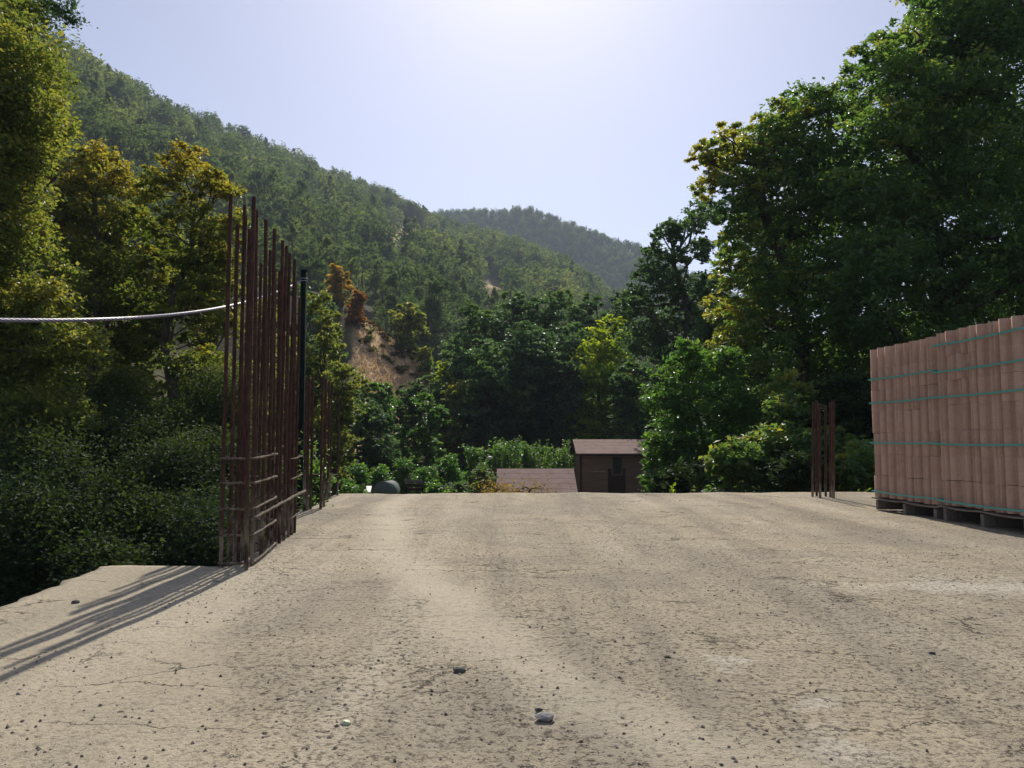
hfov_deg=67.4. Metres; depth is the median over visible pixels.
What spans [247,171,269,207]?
pine tree
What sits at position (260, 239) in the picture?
pine tree
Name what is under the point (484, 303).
pine tree
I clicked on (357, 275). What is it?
pine tree
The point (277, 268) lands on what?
pine tree
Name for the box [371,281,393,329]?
pine tree
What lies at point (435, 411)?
broadleaf tree
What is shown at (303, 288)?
post
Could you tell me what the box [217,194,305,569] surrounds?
rebar cage
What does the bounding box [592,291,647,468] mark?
broadleaf tree
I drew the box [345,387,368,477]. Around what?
broadleaf tree
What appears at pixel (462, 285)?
pine tree
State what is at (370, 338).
scrub bush
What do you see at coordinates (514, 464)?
leafy stems
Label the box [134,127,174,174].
pine tree
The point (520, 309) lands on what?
broadleaf tree
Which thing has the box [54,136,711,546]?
ground
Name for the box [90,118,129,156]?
pine tree
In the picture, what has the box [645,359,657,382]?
pine tree
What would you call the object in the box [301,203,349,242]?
pine tree
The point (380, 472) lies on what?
shrub
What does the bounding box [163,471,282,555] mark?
shrub
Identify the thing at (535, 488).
yellowing plant
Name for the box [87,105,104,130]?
pine tree
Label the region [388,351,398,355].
scrub bush
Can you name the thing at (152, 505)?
shrub
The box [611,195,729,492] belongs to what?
broadleaf tree
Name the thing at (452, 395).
broadleaf tree
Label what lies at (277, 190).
pine tree
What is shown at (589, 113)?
sky
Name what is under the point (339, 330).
broadleaf tree
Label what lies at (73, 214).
oak tree
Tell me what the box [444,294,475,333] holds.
pine tree
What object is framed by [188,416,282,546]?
shrub
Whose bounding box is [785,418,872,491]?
shrub
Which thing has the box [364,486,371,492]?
plank
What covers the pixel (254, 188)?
pine tree
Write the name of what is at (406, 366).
scrub bush
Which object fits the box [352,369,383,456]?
broadleaf tree
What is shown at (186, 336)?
broadleaf tree
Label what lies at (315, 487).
shrub
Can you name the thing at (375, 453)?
broadleaf tree
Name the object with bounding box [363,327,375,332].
scrub bush
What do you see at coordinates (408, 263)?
pine tree
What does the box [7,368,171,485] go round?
shrub
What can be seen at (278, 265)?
pine tree
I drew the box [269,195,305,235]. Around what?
pine tree
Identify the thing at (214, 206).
pine tree
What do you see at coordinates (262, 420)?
broadleaf tree
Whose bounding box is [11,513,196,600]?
shrub
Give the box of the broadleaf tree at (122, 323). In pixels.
[66,214,163,392]
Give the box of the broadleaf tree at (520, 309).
[473,291,557,437]
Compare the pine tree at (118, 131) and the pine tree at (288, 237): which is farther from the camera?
the pine tree at (118, 131)
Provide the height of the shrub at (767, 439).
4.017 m
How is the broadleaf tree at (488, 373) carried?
on the ground
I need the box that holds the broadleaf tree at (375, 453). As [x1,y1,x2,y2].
[346,397,402,484]
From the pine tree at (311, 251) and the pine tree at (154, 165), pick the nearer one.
the pine tree at (311, 251)
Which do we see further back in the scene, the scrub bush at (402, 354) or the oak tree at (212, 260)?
the scrub bush at (402, 354)
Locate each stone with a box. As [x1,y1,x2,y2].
[71,600,79,603]
[340,719,350,724]
[453,666,465,673]
[534,712,553,721]
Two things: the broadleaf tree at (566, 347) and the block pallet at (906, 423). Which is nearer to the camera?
the block pallet at (906, 423)
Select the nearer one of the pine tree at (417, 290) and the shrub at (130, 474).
the shrub at (130, 474)
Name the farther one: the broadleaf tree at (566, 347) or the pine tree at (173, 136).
the pine tree at (173, 136)
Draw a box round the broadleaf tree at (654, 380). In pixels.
[630,334,702,462]
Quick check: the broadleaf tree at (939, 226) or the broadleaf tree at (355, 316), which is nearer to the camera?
the broadleaf tree at (939, 226)
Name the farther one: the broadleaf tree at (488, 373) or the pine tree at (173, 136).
the pine tree at (173, 136)
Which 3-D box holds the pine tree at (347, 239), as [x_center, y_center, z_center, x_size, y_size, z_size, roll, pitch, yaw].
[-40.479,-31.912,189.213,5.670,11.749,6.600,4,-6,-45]
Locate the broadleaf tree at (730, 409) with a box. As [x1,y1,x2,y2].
[636,336,768,492]
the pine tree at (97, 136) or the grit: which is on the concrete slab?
the grit
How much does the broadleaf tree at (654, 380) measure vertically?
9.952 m
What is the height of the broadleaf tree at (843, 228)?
14.892 m
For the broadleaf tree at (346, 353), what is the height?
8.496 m
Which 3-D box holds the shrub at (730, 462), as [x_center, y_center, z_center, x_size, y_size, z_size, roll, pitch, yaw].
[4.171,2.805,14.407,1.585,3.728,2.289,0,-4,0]
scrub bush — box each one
[357,335,368,343]
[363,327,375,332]
[367,321,378,326]
[368,334,374,341]
[381,334,389,339]
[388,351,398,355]
[389,343,401,350]
[398,351,405,358]
[401,365,409,370]
[406,352,416,359]
[409,372,418,377]
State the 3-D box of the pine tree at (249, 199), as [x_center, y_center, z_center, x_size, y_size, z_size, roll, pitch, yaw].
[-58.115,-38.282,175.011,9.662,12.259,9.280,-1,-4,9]
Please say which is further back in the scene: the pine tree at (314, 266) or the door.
the pine tree at (314, 266)
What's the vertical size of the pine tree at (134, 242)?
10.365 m
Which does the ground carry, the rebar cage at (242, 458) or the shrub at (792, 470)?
the shrub at (792, 470)
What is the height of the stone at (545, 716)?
0.018 m
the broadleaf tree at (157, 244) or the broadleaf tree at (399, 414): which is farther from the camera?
the broadleaf tree at (399, 414)
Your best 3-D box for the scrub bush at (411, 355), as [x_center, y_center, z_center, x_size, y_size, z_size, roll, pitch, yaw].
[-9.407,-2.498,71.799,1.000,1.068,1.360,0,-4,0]
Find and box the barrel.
[373,480,400,493]
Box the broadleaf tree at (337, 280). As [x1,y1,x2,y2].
[324,263,355,304]
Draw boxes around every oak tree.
[0,0,124,481]
[15,0,98,38]
[27,138,160,391]
[119,138,253,423]
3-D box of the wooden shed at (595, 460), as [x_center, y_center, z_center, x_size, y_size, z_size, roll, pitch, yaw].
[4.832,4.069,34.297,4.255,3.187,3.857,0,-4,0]
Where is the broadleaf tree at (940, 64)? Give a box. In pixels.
[791,0,1023,370]
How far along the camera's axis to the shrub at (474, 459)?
31.90 m
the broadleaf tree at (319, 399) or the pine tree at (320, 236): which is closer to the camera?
the broadleaf tree at (319, 399)
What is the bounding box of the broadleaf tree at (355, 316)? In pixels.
[344,289,368,329]
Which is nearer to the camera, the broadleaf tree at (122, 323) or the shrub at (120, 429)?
the shrub at (120, 429)
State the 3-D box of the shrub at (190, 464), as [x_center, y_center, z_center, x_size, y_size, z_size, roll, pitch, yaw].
[-5.216,2.466,12.777,2.798,4.012,3.917,0,-4,0]
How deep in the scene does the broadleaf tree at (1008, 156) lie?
26.05 m
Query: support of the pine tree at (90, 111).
on the ground
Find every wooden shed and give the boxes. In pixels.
[496,469,577,492]
[569,439,672,492]
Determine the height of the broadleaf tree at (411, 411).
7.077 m
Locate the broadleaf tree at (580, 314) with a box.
[561,292,617,437]
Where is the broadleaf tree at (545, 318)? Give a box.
[522,289,592,441]
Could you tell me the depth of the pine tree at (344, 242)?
174.21 m
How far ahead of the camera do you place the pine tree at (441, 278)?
115.29 m
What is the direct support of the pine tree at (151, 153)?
on the ground
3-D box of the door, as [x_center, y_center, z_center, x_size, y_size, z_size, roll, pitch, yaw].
[4.448,4.297,32.593,0.744,2.468,0.067,0,-4,0]
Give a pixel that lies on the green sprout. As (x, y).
(674, 484)
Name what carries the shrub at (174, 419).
on the ground
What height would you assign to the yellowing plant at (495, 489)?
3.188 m
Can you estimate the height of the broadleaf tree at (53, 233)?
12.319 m
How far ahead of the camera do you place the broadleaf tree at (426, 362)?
70.05 m
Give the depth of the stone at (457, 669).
2.14 m
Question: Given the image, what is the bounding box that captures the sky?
[36,0,1023,333]
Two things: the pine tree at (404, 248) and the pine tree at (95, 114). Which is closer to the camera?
the pine tree at (95, 114)
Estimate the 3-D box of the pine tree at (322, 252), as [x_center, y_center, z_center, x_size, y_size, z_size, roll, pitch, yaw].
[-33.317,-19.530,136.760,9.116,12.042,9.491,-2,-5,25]
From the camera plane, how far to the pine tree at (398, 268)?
141.50 m
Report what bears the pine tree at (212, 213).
on the ground
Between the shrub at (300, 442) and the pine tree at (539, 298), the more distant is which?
the pine tree at (539, 298)
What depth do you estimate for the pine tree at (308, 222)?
168.01 m
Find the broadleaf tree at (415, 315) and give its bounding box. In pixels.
[387,301,430,357]
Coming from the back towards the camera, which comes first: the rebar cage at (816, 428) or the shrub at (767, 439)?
the shrub at (767, 439)
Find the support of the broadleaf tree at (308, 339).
on the ground
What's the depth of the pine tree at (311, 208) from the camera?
187.60 m
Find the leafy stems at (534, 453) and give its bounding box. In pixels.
[527,438,577,468]
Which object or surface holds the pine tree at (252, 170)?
on the ground
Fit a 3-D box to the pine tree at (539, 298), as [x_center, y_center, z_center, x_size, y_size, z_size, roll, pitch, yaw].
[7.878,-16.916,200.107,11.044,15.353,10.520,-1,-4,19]
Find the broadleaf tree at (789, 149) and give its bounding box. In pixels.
[683,72,909,416]
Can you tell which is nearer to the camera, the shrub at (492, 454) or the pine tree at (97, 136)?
the shrub at (492, 454)
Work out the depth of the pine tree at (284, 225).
171.97 m
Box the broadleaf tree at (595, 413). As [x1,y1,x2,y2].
[554,314,658,468]
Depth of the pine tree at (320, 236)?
151.83 m
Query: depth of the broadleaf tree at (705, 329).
30.52 m
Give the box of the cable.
[0,281,300,321]
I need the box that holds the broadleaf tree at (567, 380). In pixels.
[535,359,591,468]
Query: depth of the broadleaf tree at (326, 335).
30.15 m
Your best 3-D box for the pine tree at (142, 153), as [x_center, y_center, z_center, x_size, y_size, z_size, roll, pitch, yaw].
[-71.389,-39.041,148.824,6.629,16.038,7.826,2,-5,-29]
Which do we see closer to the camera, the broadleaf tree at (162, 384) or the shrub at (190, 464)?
the shrub at (190, 464)
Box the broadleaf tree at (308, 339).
[276,283,328,460]
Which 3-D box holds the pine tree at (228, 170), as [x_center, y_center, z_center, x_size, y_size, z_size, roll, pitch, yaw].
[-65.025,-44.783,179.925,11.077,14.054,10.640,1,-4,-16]
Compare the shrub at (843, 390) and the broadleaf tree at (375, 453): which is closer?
the shrub at (843, 390)
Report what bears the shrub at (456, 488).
on the ground
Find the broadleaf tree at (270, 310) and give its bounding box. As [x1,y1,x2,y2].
[238,272,296,422]
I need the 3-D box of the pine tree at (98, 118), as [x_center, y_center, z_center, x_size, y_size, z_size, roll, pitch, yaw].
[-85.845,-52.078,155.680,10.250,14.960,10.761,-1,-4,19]
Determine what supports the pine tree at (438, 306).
on the ground
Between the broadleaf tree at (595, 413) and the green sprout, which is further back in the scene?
the broadleaf tree at (595, 413)
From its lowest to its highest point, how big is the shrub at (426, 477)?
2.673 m
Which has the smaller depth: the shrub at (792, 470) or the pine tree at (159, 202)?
the shrub at (792, 470)
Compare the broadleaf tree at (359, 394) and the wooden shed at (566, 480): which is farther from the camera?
the broadleaf tree at (359, 394)
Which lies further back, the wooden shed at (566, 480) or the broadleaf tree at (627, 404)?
the broadleaf tree at (627, 404)
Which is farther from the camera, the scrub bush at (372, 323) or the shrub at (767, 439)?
the scrub bush at (372, 323)
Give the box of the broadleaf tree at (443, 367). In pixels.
[432,360,462,463]
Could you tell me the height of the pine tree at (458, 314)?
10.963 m
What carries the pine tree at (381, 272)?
on the ground
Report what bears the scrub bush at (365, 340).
on the ground
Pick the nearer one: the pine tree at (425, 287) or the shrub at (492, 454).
the shrub at (492, 454)
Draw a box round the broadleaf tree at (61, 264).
[24,244,102,405]
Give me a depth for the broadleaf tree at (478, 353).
43.91 m
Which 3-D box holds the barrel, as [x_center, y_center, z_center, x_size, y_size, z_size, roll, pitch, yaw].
[-3.960,3.371,24.321,0.625,0.624,1.047,0,-4,6]
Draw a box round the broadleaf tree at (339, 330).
[321,322,353,490]
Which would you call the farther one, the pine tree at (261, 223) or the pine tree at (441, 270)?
the pine tree at (441, 270)
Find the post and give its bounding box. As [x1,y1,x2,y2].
[296,269,307,512]
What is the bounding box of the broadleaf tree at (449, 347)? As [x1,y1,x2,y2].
[422,337,460,416]
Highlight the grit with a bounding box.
[0,492,1023,767]
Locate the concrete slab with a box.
[0,492,1023,767]
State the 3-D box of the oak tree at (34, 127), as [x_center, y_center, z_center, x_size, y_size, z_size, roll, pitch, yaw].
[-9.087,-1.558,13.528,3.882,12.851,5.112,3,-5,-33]
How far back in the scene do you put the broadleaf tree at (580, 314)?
58.17 m
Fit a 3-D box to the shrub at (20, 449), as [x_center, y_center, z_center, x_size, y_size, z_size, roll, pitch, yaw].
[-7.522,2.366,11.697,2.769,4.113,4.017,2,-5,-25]
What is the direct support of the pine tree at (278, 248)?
on the ground
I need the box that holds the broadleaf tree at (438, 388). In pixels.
[422,378,462,482]
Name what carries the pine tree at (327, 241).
on the ground
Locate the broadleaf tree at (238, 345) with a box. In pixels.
[237,297,285,495]
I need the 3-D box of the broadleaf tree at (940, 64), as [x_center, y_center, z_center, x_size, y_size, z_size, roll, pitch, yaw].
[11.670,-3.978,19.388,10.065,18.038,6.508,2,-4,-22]
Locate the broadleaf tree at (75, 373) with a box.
[57,361,104,393]
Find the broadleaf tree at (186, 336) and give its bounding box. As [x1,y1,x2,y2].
[172,241,240,410]
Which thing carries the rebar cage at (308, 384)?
on the concrete slab
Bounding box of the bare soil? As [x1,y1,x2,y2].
[352,320,422,445]
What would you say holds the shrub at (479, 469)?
on the ground
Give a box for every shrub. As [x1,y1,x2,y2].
[0,408,111,507]
[0,435,162,601]
[0,459,125,606]
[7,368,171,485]
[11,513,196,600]
[60,351,167,420]
[61,429,209,531]
[83,471,217,565]
[102,409,261,540]
[108,378,236,471]
[125,479,265,566]
[157,352,275,440]
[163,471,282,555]
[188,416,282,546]
[261,425,343,512]
[303,456,336,505]
[336,479,362,493]
[342,459,372,493]
[365,464,391,493]
[387,457,418,493]
[412,466,438,493]
[421,479,449,493]
[429,453,467,489]
[438,480,471,492]
[460,443,489,492]
[467,462,497,492]
[484,440,512,484]
[509,441,535,468]
[527,445,558,468]
[554,447,573,468]
[646,460,703,492]
[693,434,769,492]
[736,420,806,492]
[749,366,836,445]
[764,448,827,491]
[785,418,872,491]
[811,367,873,489]
[821,435,874,492]
[843,384,873,447]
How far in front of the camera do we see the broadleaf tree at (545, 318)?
54.80 m
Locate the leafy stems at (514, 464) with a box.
[485,435,524,483]
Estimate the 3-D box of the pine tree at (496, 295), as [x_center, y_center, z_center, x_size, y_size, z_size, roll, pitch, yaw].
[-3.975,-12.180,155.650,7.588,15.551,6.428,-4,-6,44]
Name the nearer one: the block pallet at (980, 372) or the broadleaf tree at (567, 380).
the block pallet at (980, 372)
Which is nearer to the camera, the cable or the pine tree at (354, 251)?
the cable
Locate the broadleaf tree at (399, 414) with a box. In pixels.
[381,384,423,487]
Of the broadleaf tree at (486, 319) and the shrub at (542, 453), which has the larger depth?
the broadleaf tree at (486, 319)
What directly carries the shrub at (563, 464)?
on the ground
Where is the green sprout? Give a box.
[669,482,695,492]
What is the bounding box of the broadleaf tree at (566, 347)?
[529,321,600,467]
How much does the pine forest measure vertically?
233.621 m
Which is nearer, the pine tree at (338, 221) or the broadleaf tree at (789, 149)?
the broadleaf tree at (789, 149)
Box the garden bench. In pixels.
[404,480,422,493]
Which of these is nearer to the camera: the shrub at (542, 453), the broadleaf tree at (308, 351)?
the broadleaf tree at (308, 351)
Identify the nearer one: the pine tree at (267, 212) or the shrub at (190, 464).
the shrub at (190, 464)
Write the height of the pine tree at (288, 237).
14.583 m
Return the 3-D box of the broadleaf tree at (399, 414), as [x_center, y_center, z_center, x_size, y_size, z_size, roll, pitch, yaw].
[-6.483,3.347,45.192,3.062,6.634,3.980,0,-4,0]
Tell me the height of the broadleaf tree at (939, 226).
17.290 m
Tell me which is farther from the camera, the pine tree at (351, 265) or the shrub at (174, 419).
the pine tree at (351, 265)
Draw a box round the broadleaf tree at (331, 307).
[306,300,338,349]
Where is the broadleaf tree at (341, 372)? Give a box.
[304,361,365,495]
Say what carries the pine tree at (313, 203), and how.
on the ground
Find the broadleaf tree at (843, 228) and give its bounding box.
[783,153,910,491]
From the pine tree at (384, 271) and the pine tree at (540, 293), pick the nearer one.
the pine tree at (384, 271)
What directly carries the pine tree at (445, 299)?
on the ground
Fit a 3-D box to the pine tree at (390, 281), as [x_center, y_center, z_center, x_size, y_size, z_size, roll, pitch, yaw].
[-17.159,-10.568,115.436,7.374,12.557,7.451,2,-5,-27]
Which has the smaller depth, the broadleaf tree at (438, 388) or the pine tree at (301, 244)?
the broadleaf tree at (438, 388)
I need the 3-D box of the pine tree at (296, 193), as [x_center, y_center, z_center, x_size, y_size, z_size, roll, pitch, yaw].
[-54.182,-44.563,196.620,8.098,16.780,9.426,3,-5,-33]
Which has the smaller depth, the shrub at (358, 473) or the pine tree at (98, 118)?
the shrub at (358, 473)
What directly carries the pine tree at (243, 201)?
on the ground
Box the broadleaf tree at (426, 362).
[413,346,434,383]
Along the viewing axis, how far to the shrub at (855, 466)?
13.02 m
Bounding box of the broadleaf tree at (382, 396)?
[362,381,411,488]
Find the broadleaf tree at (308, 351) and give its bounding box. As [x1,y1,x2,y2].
[257,335,318,522]
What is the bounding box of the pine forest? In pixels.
[22,27,833,428]
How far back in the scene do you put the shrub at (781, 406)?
16.33 m
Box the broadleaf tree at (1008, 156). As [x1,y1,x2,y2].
[983,92,1023,312]
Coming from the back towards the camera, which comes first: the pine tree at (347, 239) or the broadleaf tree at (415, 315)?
the pine tree at (347, 239)
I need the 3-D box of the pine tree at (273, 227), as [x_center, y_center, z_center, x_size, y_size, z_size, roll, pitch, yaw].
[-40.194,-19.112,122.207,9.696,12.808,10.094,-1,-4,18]
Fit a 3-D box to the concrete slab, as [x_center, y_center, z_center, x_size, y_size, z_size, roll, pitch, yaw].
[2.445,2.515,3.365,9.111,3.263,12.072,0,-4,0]
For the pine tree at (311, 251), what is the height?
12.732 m
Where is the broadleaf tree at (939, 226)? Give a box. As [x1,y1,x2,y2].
[870,108,1010,336]
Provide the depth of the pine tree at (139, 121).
175.06 m
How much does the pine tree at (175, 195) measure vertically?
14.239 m
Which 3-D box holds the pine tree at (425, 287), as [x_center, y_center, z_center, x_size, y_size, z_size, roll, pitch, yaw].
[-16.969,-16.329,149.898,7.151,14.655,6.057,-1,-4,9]
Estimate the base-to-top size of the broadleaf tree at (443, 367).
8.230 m
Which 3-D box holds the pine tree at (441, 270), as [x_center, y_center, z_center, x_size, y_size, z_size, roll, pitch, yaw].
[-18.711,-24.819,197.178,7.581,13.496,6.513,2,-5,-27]
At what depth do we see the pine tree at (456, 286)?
141.92 m
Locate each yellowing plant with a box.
[460,471,545,492]
[498,463,570,492]
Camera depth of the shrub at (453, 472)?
28.85 m
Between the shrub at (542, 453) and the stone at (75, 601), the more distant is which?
the shrub at (542, 453)
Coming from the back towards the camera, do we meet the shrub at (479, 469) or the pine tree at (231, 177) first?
the pine tree at (231, 177)
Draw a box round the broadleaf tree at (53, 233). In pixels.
[3,176,77,363]
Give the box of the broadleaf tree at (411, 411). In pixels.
[398,377,429,493]
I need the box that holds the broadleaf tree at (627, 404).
[599,361,651,474]
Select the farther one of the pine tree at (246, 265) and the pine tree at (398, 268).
the pine tree at (398, 268)
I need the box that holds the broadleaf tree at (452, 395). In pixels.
[438,378,486,490]
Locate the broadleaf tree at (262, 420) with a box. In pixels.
[231,360,275,533]
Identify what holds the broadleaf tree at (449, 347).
on the ground
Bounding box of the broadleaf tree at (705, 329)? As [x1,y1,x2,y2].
[680,266,765,489]
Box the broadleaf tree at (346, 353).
[318,335,348,385]
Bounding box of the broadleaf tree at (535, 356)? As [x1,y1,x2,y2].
[482,320,565,467]
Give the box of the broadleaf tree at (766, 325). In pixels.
[711,197,829,490]
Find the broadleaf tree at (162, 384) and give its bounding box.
[105,362,170,420]
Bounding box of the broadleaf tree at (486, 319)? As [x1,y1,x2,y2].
[441,298,505,454]
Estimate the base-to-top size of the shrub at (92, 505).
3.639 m
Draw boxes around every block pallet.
[868,337,943,518]
[932,315,1023,527]
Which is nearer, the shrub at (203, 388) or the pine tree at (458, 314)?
the shrub at (203, 388)
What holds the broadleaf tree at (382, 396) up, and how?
on the ground
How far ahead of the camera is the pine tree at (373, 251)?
194.78 m
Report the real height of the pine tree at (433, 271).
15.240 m
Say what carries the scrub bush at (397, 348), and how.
on the ground
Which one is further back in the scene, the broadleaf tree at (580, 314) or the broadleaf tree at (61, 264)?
the broadleaf tree at (580, 314)
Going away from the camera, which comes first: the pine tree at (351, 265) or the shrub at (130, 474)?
the shrub at (130, 474)
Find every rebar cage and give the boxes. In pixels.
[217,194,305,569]
[303,376,339,510]
[811,400,834,497]
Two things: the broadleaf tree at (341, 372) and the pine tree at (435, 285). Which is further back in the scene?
the pine tree at (435, 285)
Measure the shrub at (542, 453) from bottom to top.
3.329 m
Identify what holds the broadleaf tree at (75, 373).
on the ground
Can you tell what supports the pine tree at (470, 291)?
on the ground
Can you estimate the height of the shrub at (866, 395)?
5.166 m
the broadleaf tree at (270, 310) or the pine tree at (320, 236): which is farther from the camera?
the pine tree at (320, 236)
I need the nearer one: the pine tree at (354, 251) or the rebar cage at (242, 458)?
the rebar cage at (242, 458)
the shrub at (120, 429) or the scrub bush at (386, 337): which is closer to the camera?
the shrub at (120, 429)
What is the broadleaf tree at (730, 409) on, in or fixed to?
on the ground
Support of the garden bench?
on the ground
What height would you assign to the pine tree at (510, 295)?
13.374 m
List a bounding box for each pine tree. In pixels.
[47,147,99,226]
[56,89,95,143]
[67,88,116,147]
[73,103,96,139]
[80,127,112,151]
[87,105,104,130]
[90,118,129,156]
[92,90,121,145]
[103,120,160,175]
[103,156,142,242]
[108,178,168,240]
[121,119,158,166]
[125,114,155,175]
[127,203,159,259]
[129,144,150,189]
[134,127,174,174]
[135,160,170,197]
[160,142,189,186]
[161,132,188,163]
[161,190,197,264]
[166,176,191,200]
[182,167,210,209]
[183,175,204,204]
[195,211,223,273]
[201,184,217,214]
[201,211,276,287]
[212,166,251,209]
[213,179,234,226]
[219,171,241,223]
[232,214,247,283]
[236,194,251,214]
[238,192,277,226]
[239,180,264,215]
[240,167,289,218]
[245,224,292,281]
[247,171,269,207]
[247,220,268,275]
[258,204,285,240]
[258,217,263,236]
[258,228,285,280]
[258,263,279,281]
[261,167,285,217]
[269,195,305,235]
[276,267,298,290]
[278,216,310,252]
[279,222,309,283]
[280,213,301,246]
[284,233,316,270]
[285,177,313,221]
[288,195,319,233]
[294,201,328,237]
[295,238,330,283]
[295,250,331,294]
[299,211,317,242]
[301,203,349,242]
[302,228,324,279]
[306,240,345,286]
[309,235,343,286]
[317,247,364,302]
[325,229,349,263]
[329,241,361,276]
[330,217,346,245]
[338,240,393,310]
[340,231,358,256]
[343,288,365,304]
[353,257,361,286]
[358,251,390,292]
[359,254,402,301]
[364,254,387,312]
[365,246,386,277]
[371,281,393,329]
[376,259,420,310]
[376,272,416,342]
[380,256,414,303]
[386,260,446,318]
[394,240,414,284]
[406,276,453,350]
[409,273,460,344]
[409,286,424,343]
[413,296,447,363]
[420,263,437,298]
[424,278,454,334]
[432,262,453,290]
[439,278,468,336]
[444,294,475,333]
[448,305,478,346]
[448,319,470,345]
[452,275,469,324]
[464,290,485,309]
[467,281,489,309]
[482,294,492,306]
[486,286,500,314]
[505,289,514,299]
[531,291,548,307]
[532,289,559,311]
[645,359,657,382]
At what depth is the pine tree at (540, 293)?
186.59 m
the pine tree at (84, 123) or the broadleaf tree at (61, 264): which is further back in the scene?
the pine tree at (84, 123)
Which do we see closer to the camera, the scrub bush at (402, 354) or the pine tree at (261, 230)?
the scrub bush at (402, 354)
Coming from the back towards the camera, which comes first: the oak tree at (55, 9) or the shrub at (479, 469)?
the shrub at (479, 469)
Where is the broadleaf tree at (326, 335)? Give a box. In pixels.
[305,290,347,494]
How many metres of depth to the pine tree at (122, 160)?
97.45 m
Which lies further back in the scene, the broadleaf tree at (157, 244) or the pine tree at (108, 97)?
the pine tree at (108, 97)
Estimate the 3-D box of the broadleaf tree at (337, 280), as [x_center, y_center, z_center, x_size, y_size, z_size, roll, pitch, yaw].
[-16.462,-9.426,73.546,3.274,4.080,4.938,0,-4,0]
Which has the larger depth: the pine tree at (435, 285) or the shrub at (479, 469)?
the pine tree at (435, 285)
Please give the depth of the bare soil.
65.77 m
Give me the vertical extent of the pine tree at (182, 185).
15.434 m
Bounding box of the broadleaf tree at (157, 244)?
[122,229,193,409]
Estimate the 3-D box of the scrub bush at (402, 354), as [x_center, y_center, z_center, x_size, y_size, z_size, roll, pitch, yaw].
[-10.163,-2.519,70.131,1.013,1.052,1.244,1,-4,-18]
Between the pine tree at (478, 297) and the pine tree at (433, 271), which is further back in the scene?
the pine tree at (478, 297)
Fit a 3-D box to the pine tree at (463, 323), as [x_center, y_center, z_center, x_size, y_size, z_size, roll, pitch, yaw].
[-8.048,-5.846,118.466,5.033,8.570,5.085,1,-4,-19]
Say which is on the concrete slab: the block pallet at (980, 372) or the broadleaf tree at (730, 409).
the block pallet at (980, 372)
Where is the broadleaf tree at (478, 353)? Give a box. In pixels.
[445,335,541,491]
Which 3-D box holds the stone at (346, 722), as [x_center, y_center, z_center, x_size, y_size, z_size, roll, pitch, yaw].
[-0.381,0.776,1.758,0.025,0.015,0.017,0,-4,-7]
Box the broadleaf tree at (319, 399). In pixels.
[310,354,352,473]
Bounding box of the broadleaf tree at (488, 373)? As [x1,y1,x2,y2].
[457,360,516,489]
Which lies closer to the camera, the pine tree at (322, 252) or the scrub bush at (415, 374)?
the scrub bush at (415, 374)
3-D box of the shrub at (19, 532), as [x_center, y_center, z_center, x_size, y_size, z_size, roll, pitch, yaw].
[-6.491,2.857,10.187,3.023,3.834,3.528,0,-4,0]
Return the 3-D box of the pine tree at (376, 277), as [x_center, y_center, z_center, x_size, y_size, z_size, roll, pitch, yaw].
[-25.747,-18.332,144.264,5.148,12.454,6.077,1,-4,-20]
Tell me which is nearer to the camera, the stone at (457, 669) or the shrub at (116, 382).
the stone at (457, 669)
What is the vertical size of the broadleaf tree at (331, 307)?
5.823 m
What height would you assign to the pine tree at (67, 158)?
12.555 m
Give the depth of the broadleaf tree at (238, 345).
34.13 m
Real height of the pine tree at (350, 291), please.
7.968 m
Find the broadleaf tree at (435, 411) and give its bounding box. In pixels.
[406,392,451,493]
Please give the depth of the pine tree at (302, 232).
158.37 m
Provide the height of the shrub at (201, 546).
3.036 m
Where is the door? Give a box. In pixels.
[608,456,625,492]
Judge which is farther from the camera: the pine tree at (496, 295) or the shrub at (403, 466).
the pine tree at (496, 295)
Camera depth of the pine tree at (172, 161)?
174.46 m
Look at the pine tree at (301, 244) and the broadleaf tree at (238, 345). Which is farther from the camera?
the pine tree at (301, 244)
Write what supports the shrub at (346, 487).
on the ground
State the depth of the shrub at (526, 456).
36.53 m
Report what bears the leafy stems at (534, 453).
on the ground
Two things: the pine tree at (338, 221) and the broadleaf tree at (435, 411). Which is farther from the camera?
the pine tree at (338, 221)
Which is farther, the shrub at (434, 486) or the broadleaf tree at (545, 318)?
the broadleaf tree at (545, 318)
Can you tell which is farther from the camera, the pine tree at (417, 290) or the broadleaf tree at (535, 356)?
the pine tree at (417, 290)
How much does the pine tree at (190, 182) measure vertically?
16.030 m
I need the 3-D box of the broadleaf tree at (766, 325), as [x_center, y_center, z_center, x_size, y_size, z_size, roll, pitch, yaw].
[10.007,-0.872,29.885,5.226,13.236,7.087,-3,-5,33]
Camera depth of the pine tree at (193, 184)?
162.53 m
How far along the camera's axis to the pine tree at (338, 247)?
161.29 m
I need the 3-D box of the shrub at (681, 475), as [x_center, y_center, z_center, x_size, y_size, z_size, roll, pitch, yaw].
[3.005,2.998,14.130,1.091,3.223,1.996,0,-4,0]

